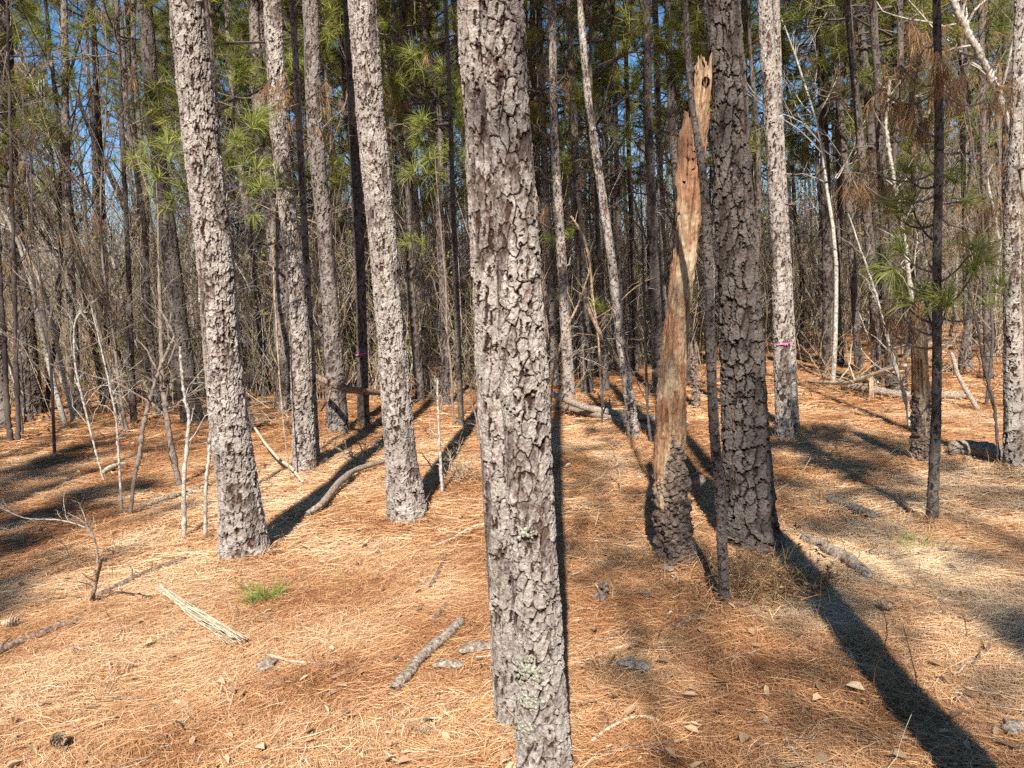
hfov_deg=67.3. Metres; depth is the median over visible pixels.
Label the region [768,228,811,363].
bare sapling
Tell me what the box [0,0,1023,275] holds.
sky
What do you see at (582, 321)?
young pine
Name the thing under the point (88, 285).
bare sapling
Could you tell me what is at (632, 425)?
pine tree
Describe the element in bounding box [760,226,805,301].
bare sapling
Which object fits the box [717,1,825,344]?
bare sapling
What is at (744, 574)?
weed clump
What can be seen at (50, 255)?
bare sapling
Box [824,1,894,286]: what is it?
pine tree
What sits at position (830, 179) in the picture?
bare sapling
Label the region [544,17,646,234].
bare sapling
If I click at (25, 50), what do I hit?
pine tree
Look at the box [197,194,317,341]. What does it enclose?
bare sapling
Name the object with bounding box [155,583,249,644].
bark strip
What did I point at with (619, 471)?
bare sapling
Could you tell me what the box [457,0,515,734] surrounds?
pine tree
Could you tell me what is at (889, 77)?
young pine
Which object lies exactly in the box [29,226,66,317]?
bare sapling
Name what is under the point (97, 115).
pine tree
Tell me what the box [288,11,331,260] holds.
pine tree
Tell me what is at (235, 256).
pine tree
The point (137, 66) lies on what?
pine tree
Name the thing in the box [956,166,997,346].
bare sapling
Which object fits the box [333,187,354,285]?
bare sapling
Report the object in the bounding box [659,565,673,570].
bark flake
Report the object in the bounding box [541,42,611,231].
young pine
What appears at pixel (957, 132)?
pine tree
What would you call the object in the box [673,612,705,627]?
fallen stick
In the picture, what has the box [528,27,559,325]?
pine tree
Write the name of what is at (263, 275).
bare sapling
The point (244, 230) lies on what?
bare sapling
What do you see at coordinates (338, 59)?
pine tree
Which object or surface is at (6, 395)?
bare sapling
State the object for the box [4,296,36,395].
bare sapling
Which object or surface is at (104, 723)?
fallen stick
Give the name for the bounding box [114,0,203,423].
pine tree
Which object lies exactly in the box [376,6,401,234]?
pine tree
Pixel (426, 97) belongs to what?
young pine
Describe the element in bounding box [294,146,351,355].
bare sapling
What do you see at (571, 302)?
bare sapling
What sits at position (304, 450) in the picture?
pine tree
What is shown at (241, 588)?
grass tuft
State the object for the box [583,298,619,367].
fallen branch
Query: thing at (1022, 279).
bare sapling
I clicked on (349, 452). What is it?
brush pile
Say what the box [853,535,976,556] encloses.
fallen stick
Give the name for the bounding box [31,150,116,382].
bare sapling
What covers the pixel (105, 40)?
pine tree
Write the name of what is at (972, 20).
pine tree
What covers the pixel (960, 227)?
bare sapling
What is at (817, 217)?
bare sapling
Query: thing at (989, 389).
bare sapling
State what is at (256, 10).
pine tree
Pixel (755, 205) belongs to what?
bare sapling
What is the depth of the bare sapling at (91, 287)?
21.05 m
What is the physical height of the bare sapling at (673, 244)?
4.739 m
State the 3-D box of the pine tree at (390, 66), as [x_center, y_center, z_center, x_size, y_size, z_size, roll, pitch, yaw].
[-3.453,-8.831,18.726,3.633,17.146,3.215,-4,6,-5]
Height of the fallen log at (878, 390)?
0.172 m
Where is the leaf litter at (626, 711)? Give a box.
[0,347,1023,767]
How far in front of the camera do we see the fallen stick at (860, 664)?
3.24 m
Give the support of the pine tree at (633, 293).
on the ground
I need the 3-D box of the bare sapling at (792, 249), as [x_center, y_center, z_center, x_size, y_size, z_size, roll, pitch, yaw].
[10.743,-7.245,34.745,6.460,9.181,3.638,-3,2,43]
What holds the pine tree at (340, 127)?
on the ground
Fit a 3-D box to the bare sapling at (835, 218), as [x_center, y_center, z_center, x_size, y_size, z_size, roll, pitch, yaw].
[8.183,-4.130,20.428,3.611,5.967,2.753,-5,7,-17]
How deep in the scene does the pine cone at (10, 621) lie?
4.11 m
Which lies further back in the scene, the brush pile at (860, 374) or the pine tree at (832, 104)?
the pine tree at (832, 104)
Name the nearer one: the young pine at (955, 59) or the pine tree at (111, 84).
the young pine at (955, 59)
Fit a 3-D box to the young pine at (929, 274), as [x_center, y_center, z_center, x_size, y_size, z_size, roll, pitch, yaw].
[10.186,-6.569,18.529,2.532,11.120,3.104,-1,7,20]
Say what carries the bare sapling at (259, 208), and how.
on the ground
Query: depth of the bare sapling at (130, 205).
25.78 m
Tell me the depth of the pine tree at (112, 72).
40.42 m
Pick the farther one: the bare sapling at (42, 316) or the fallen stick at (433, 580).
the bare sapling at (42, 316)
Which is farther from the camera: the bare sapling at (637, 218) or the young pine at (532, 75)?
the bare sapling at (637, 218)
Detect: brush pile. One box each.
[81,348,205,404]
[122,334,357,450]
[319,419,383,463]
[408,335,553,407]
[417,430,481,486]
[438,242,669,419]
[634,353,719,392]
[765,293,980,400]
[868,284,1023,373]
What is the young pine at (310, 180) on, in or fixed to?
on the ground
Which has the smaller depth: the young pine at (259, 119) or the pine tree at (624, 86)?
the young pine at (259, 119)
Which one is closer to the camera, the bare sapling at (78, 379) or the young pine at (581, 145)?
the bare sapling at (78, 379)
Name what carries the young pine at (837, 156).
on the ground
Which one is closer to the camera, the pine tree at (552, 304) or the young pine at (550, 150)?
the pine tree at (552, 304)
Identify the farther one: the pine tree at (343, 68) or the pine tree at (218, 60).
the pine tree at (218, 60)
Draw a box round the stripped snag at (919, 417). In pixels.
[908,298,930,462]
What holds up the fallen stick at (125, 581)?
on the ground
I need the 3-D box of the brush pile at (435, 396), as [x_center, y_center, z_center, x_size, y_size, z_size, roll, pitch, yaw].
[-0.680,-0.023,11.937,2.999,1.700,2.050,-3,6,0]
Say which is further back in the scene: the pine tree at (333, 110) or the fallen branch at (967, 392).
the pine tree at (333, 110)
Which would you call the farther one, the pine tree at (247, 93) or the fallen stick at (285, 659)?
the pine tree at (247, 93)
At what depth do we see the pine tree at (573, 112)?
12.16 m
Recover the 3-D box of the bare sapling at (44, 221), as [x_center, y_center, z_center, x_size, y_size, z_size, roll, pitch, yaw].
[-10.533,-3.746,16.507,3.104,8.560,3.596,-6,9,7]
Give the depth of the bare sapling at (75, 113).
20.63 m
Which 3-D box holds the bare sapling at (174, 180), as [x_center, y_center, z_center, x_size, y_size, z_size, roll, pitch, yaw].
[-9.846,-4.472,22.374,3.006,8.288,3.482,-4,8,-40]
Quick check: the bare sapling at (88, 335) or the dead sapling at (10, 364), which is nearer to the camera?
the dead sapling at (10, 364)
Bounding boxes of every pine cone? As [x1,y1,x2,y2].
[1,616,19,626]
[49,732,66,747]
[876,599,892,609]
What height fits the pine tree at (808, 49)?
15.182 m
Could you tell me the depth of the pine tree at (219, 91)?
37.33 m
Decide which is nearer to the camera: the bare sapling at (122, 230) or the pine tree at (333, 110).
the bare sapling at (122, 230)
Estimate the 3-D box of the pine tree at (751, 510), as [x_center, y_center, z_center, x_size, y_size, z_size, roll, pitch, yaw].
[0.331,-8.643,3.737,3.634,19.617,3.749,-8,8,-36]
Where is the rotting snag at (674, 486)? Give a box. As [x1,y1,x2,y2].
[651,53,711,565]
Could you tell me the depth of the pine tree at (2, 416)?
12.50 m
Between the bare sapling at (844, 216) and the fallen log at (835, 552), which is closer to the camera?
the fallen log at (835, 552)
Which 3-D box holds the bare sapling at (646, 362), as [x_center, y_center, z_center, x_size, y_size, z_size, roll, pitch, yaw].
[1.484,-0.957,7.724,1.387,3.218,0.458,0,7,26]
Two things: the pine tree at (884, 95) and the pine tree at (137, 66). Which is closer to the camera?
the pine tree at (884, 95)
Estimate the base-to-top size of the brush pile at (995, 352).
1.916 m
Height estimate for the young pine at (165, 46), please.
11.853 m
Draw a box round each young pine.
[0,0,55,319]
[0,0,87,422]
[0,15,87,386]
[0,72,58,371]
[118,0,330,229]
[120,0,348,431]
[124,5,192,241]
[126,0,244,208]
[130,0,254,199]
[171,33,263,249]
[210,0,351,369]
[218,0,322,256]
[221,47,295,355]
[283,12,365,351]
[287,1,402,230]
[287,83,348,317]
[318,0,433,186]
[376,0,464,405]
[379,0,471,380]
[385,3,464,361]
[390,21,428,212]
[393,0,465,425]
[410,0,467,352]
[454,0,588,197]
[454,11,601,352]
[454,90,542,220]
[524,0,697,391]
[527,1,642,377]
[539,172,612,396]
[540,0,645,352]
[540,52,569,267]
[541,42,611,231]
[559,0,643,339]
[588,0,699,354]
[619,0,759,359]
[644,46,711,229]
[650,0,792,265]
[652,0,759,342]
[693,0,830,191]
[708,61,763,200]
[747,24,815,227]
[750,0,848,342]
[750,0,883,350]
[753,0,914,366]
[785,0,978,376]
[796,11,899,329]
[814,48,908,322]
[830,0,1023,521]
[833,0,999,357]
[838,1,949,179]
[863,0,1013,370]
[889,0,986,338]
[920,5,996,322]
[923,0,1001,344]
[956,4,998,294]
[967,0,1023,204]
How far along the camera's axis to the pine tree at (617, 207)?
14.90 m
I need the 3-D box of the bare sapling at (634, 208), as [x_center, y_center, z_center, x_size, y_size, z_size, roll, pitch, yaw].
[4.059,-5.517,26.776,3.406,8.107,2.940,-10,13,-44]
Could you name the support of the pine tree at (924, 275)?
on the ground
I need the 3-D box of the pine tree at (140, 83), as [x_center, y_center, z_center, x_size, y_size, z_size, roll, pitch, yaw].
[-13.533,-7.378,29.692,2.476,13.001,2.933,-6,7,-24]
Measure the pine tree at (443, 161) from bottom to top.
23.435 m
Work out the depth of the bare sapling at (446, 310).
9.78 m
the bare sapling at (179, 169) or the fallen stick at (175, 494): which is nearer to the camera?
the fallen stick at (175, 494)
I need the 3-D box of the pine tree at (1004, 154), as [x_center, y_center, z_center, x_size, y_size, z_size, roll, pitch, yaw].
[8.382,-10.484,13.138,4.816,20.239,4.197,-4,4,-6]
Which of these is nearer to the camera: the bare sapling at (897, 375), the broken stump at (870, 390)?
the bare sapling at (897, 375)
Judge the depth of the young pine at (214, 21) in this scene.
14.97 m
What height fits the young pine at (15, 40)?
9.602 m
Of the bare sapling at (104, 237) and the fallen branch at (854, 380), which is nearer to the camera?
the fallen branch at (854, 380)
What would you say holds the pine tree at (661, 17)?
on the ground
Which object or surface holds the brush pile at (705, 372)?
on the ground
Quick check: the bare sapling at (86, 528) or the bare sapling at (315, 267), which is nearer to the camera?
the bare sapling at (86, 528)
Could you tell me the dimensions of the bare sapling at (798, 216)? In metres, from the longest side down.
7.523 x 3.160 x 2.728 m
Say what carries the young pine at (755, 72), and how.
on the ground
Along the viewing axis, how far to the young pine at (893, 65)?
14.00 m
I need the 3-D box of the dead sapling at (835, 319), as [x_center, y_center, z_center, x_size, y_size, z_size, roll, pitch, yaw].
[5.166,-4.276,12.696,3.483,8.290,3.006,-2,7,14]
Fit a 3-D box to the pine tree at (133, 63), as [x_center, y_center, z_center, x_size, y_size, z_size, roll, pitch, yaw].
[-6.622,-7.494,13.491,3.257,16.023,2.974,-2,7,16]
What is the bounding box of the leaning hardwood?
[877,0,1023,200]
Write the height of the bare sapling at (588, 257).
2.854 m
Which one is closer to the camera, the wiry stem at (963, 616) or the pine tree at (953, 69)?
the wiry stem at (963, 616)
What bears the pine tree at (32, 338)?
on the ground
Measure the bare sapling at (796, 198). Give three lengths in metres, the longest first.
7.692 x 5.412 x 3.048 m
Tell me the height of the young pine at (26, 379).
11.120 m
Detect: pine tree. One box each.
[0,0,39,426]
[0,0,51,414]
[1,0,41,305]
[11,0,61,264]
[12,0,31,275]
[12,0,89,308]
[12,0,218,423]
[18,0,114,263]
[21,45,77,182]
[27,74,85,185]
[35,0,164,396]
[44,0,106,405]
[54,0,126,414]
[56,18,144,362]
[68,0,98,332]
[69,0,143,281]
[76,0,184,359]
[79,0,157,326]
[85,62,156,335]
[86,60,144,219]
[90,14,139,310]
[108,0,189,249]
[110,0,169,372]
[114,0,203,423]
[119,0,163,413]
[124,57,185,187]
[131,0,154,406]
[136,0,167,98]
[136,1,202,352]
[141,2,192,219]
[153,1,248,347]
[158,45,236,216]
[168,0,270,563]
[169,69,228,126]
[212,0,271,392]
[215,0,265,262]
[215,2,256,329]
[224,0,319,207]
[224,0,320,255]
[227,206,258,390]
[230,2,304,124]
[233,0,354,432]
[238,6,349,286]
[248,0,291,411]
[263,0,318,473]
[283,0,340,316]
[283,9,349,335]
[285,34,349,351]
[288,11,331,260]
[289,0,319,456]
[301,0,534,400]
[319,18,372,285]
[321,15,356,382]
[322,43,351,191]
[322,88,345,153]
[326,2,446,370]
[328,12,352,238]
[335,0,379,384]
[341,0,459,388]
[343,0,369,425]
[348,0,428,524]
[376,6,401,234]
[384,0,442,357]
[389,0,449,327]
[389,9,464,339]
[408,14,440,333]
[412,0,467,203]
[412,1,461,305]
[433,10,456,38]
[435,2,467,328]
[438,1,471,282]
[444,81,470,325]
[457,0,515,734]
[479,0,572,767]
[524,1,531,109]
[527,0,628,383]
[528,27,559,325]
[529,0,636,397]
[529,1,541,250]
[534,0,694,370]
[535,1,565,348]
[538,0,598,393]
[543,1,588,329]
[545,23,632,325]
[546,34,576,318]
[548,0,578,333]
[556,0,642,331]
[557,6,631,337]
[557,30,608,232]
[568,0,645,374]
[577,0,639,438]
[586,2,641,326]
[587,1,652,303]
[605,0,618,307]
[607,0,667,280]
[634,0,685,262]
[643,0,661,395]
[651,0,695,324]
[652,0,667,333]
[664,0,690,380]
[666,0,704,325]
[682,0,730,606]
[702,0,786,554]
[741,0,747,78]
[747,0,811,255]
[748,10,784,207]
[755,1,840,319]
[757,0,818,440]
[772,0,799,428]
[782,0,865,367]
[782,2,840,315]
[790,6,848,309]
[797,0,882,384]
[803,0,921,367]
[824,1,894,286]
[828,0,902,368]
[833,0,1023,370]
[838,0,975,389]
[878,3,942,332]
[881,23,904,313]
[883,17,893,288]
[897,78,994,302]
[903,3,929,340]
[904,0,1023,355]
[908,2,917,338]
[915,0,990,323]
[925,0,991,226]
[927,0,1010,379]
[928,4,990,310]
[942,184,946,325]
[984,1,1023,287]
[1001,0,1023,468]
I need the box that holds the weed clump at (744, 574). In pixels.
[613,523,903,634]
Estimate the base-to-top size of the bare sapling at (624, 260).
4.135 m
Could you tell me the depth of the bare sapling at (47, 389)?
14.10 m
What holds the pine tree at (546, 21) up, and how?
on the ground
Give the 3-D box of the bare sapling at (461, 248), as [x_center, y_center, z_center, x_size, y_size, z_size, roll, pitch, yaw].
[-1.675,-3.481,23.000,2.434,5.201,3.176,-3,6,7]
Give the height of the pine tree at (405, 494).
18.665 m
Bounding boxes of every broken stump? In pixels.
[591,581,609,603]
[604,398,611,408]
[690,342,700,408]
[867,376,874,400]
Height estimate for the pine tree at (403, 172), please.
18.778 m
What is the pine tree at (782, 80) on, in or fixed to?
on the ground
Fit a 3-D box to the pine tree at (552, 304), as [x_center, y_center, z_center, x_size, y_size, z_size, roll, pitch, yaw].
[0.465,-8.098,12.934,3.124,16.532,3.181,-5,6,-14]
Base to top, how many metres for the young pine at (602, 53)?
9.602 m
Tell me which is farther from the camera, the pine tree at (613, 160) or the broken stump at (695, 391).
the pine tree at (613, 160)
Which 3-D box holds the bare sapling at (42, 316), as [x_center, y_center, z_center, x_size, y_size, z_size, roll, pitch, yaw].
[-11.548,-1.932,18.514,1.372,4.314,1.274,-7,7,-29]
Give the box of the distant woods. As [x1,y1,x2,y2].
[2,94,999,356]
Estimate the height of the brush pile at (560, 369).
3.229 m
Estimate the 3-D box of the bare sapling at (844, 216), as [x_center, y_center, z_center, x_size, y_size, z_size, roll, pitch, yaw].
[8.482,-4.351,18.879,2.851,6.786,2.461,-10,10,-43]
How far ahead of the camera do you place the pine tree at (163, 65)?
32.99 m
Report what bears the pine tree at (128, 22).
on the ground
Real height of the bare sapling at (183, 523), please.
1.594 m
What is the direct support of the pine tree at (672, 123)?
on the ground
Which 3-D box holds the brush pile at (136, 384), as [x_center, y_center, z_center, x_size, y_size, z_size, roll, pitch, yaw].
[-6.949,0.001,15.096,3.546,1.733,2.502,-1,7,23]
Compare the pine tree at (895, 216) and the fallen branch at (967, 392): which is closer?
the fallen branch at (967, 392)
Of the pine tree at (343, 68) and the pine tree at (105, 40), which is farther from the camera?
the pine tree at (105, 40)
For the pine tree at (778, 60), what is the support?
on the ground
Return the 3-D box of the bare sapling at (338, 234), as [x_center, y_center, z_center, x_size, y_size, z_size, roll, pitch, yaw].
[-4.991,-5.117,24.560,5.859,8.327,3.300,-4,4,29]
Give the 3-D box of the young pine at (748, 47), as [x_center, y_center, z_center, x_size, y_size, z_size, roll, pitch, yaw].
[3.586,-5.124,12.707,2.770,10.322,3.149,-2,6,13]
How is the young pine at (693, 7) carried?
on the ground
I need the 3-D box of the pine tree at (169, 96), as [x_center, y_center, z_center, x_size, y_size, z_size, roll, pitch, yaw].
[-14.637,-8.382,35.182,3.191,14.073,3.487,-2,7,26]
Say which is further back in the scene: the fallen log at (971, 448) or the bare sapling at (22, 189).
the bare sapling at (22, 189)
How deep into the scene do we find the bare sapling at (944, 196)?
20.01 m
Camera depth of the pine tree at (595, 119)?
34.48 m
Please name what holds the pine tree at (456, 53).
on the ground
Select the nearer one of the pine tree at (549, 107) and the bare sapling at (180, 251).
the bare sapling at (180, 251)
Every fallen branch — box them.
[100,462,127,474]
[306,459,384,515]
[316,361,380,410]
[389,617,464,692]
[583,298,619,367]
[805,341,906,384]
[950,351,980,410]
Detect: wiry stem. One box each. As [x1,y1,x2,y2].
[814,564,825,622]
[840,536,851,583]
[873,594,887,688]
[901,626,916,693]
[957,593,966,638]
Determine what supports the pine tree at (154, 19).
on the ground
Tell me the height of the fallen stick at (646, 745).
0.033 m
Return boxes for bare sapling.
[0,0,67,424]
[0,0,99,441]
[0,0,127,428]
[0,0,160,409]
[0,51,115,384]
[0,89,52,344]
[0,127,69,442]
[0,127,151,377]
[0,159,67,358]
[0,266,44,382]
[0,488,98,564]
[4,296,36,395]
[12,0,136,402]
[18,0,127,365]
[18,1,346,345]
[18,61,126,349]
[23,131,96,367]
[28,174,97,378]
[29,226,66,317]
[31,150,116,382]
[32,257,61,366]
[34,205,113,366]
[36,150,132,367]
[38,286,125,480]
[39,160,155,367]
[44,183,191,413]
[50,147,245,487]
[53,221,123,377]
[63,261,117,381]
[72,103,200,396]
[73,0,272,373]
[75,302,144,511]
[78,137,163,383]
[81,125,177,343]
[96,1,251,387]
[97,285,204,514]
[101,90,268,335]
[107,107,252,386]
[116,1,415,396]
[116,98,196,308]
[121,213,194,370]
[124,72,191,258]
[160,150,264,392]
[164,328,208,538]
[166,141,274,372]
[179,85,294,286]
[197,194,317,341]
[203,421,212,537]
[214,9,344,280]
[242,232,274,351]
[244,192,329,480]
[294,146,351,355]
[305,129,367,366]
[309,146,398,355]
[310,208,354,321]
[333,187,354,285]
[334,217,365,359]
[335,46,446,281]
[344,120,473,308]
[403,113,468,425]
[422,375,448,493]
[423,190,471,301]
[435,4,589,171]
[462,5,593,281]
[466,400,478,440]
[540,247,606,359]
[542,2,670,353]
[542,213,574,358]
[543,188,609,320]
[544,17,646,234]
[550,251,600,420]
[556,201,610,368]
[561,207,664,403]
[578,118,657,318]
[585,0,759,363]
[585,142,671,359]
[585,185,649,317]
[595,320,661,424]
[599,132,717,442]
[600,137,668,328]
[606,430,621,490]
[614,159,670,314]
[633,0,847,306]
[637,87,831,341]
[657,167,716,308]
[658,183,771,304]
[669,223,717,355]
[694,208,717,344]
[698,124,767,296]
[707,151,810,326]
[709,152,810,316]
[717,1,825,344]
[750,106,817,264]
[759,193,795,287]
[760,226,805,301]
[762,127,811,253]
[762,131,862,288]
[763,174,842,320]
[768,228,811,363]
[786,148,869,340]
[788,26,933,252]
[791,178,896,308]
[792,159,856,310]
[794,127,865,285]
[808,1,1023,350]
[814,72,923,339]
[840,213,957,427]
[842,128,960,344]
[849,7,991,282]
[866,1,995,340]
[868,78,947,307]
[886,49,997,336]
[892,115,994,273]
[902,14,998,249]
[928,224,1016,465]
[946,0,1023,326]
[946,49,996,291]
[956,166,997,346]
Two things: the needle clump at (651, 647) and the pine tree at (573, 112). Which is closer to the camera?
the needle clump at (651, 647)
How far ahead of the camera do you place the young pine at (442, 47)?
14.94 m
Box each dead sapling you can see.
[0,57,199,454]
[0,124,75,421]
[0,179,70,432]
[12,0,166,431]
[747,0,914,380]
[845,0,1023,388]
[872,0,1023,405]
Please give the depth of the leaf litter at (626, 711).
3.08 m
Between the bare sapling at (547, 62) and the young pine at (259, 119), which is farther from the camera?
the bare sapling at (547, 62)
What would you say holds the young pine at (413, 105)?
on the ground
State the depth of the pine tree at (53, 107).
44.79 m
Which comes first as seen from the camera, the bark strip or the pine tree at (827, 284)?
the bark strip
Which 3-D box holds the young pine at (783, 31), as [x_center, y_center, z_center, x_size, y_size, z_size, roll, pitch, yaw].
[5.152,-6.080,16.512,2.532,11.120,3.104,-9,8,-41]
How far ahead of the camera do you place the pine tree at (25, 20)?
30.58 m
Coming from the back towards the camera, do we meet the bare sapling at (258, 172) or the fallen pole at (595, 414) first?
the bare sapling at (258, 172)
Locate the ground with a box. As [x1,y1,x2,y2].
[0,288,1023,767]
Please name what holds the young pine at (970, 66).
on the ground
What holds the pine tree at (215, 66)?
on the ground
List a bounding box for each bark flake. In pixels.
[256,657,277,670]
[431,658,463,668]
[458,641,490,652]
[616,656,650,669]
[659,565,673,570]
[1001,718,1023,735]
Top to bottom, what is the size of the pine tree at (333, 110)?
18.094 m
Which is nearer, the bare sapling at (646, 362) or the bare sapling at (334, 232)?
the bare sapling at (646, 362)
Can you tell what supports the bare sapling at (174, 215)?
on the ground
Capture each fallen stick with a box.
[0,618,82,654]
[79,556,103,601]
[85,696,159,710]
[91,716,118,728]
[95,557,185,598]
[139,488,212,505]
[254,427,302,481]
[268,654,318,663]
[330,657,367,678]
[428,523,483,547]
[429,541,453,586]
[430,602,447,623]
[582,715,680,748]
[601,738,698,753]
[609,638,638,650]
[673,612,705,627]
[789,524,821,551]
[837,645,871,666]
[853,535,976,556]
[887,562,1021,653]
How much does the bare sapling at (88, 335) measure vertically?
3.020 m
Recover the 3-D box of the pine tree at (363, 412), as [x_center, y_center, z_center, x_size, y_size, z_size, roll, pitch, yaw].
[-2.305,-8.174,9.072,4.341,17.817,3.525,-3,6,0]
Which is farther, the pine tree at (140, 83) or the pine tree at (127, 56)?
the pine tree at (127, 56)
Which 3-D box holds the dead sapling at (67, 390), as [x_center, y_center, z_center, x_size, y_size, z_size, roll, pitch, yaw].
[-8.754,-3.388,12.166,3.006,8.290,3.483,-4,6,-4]
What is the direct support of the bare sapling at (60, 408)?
on the ground
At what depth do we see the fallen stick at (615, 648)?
3.45 m
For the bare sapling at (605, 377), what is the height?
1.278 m
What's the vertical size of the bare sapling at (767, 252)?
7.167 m
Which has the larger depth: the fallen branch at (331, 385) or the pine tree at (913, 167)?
the pine tree at (913, 167)
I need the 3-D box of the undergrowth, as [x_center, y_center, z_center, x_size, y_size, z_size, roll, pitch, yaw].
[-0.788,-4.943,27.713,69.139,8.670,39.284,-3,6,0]
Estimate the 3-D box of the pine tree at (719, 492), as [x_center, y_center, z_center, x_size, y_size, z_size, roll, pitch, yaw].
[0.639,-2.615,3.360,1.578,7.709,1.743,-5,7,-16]
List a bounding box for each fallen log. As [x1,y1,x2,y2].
[800,533,872,578]
[827,496,877,517]
[840,383,965,398]
[948,440,1002,459]
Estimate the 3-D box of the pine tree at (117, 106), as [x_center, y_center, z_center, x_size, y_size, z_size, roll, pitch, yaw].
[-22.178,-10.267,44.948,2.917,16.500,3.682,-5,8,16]
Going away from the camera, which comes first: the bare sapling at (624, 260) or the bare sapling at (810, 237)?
the bare sapling at (624, 260)
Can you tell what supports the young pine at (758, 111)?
on the ground
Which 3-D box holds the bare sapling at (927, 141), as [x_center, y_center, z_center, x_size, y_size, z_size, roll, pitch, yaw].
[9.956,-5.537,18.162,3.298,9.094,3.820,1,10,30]
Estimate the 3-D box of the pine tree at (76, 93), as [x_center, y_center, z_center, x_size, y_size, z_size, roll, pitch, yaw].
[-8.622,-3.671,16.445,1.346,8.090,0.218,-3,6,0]
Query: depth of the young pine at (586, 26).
24.22 m
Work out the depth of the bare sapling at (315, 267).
22.67 m
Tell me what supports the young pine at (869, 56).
on the ground
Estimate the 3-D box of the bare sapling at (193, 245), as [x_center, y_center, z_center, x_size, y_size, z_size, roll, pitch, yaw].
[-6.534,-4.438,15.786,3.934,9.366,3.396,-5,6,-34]
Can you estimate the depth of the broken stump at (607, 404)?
10.15 m
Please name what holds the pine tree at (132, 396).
on the ground
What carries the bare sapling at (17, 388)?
on the ground
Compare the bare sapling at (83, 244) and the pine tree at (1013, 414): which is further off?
the bare sapling at (83, 244)
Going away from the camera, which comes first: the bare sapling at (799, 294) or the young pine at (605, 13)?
the bare sapling at (799, 294)
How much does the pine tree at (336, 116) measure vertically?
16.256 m
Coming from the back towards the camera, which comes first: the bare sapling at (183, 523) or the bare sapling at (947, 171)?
the bare sapling at (947, 171)
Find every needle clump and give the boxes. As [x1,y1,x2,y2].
[565,641,633,685]
[619,615,695,664]
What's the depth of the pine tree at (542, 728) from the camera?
2.27 m
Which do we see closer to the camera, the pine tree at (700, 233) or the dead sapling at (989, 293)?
the dead sapling at (989, 293)
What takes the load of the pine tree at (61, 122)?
on the ground
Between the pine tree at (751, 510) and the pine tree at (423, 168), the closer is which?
the pine tree at (751, 510)
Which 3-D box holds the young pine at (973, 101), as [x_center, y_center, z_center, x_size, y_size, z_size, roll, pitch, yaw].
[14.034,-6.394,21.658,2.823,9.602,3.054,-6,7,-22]
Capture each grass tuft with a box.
[225,575,295,605]
[233,578,264,591]
[880,526,944,550]
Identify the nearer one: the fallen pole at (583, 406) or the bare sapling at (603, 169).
the fallen pole at (583, 406)
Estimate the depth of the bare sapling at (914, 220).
16.96 m
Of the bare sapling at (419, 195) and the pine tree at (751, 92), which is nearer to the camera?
the bare sapling at (419, 195)
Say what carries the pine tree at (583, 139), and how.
on the ground
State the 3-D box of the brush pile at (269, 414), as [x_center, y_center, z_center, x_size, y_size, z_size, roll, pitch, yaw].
[-3.490,0.133,10.283,3.192,1.968,2.650,-3,6,0]
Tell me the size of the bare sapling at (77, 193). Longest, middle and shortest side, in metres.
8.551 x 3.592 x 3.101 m
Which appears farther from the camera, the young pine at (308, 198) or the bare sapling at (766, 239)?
the bare sapling at (766, 239)
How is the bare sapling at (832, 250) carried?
on the ground
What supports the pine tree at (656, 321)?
on the ground
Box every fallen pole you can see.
[549,390,689,425]
[552,402,654,432]
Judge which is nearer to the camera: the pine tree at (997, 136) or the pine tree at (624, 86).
the pine tree at (997, 136)
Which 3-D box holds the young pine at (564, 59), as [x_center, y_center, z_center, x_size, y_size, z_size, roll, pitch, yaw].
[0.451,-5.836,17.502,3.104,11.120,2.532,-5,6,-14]
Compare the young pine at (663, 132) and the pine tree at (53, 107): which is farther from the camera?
the pine tree at (53, 107)
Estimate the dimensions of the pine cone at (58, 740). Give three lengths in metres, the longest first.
0.096 x 0.058 x 0.058 m
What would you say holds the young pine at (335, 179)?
on the ground
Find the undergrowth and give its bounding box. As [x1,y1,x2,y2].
[0,0,1023,418]
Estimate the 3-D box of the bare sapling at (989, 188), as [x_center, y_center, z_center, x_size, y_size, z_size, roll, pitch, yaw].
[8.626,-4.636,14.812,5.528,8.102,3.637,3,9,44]
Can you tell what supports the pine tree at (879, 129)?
on the ground
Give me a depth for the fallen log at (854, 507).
5.29 m
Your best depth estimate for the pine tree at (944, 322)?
23.33 m
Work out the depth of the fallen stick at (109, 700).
3.28 m
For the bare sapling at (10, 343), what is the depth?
14.70 m
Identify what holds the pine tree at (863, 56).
on the ground
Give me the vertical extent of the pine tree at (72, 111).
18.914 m
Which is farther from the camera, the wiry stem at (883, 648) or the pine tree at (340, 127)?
the pine tree at (340, 127)

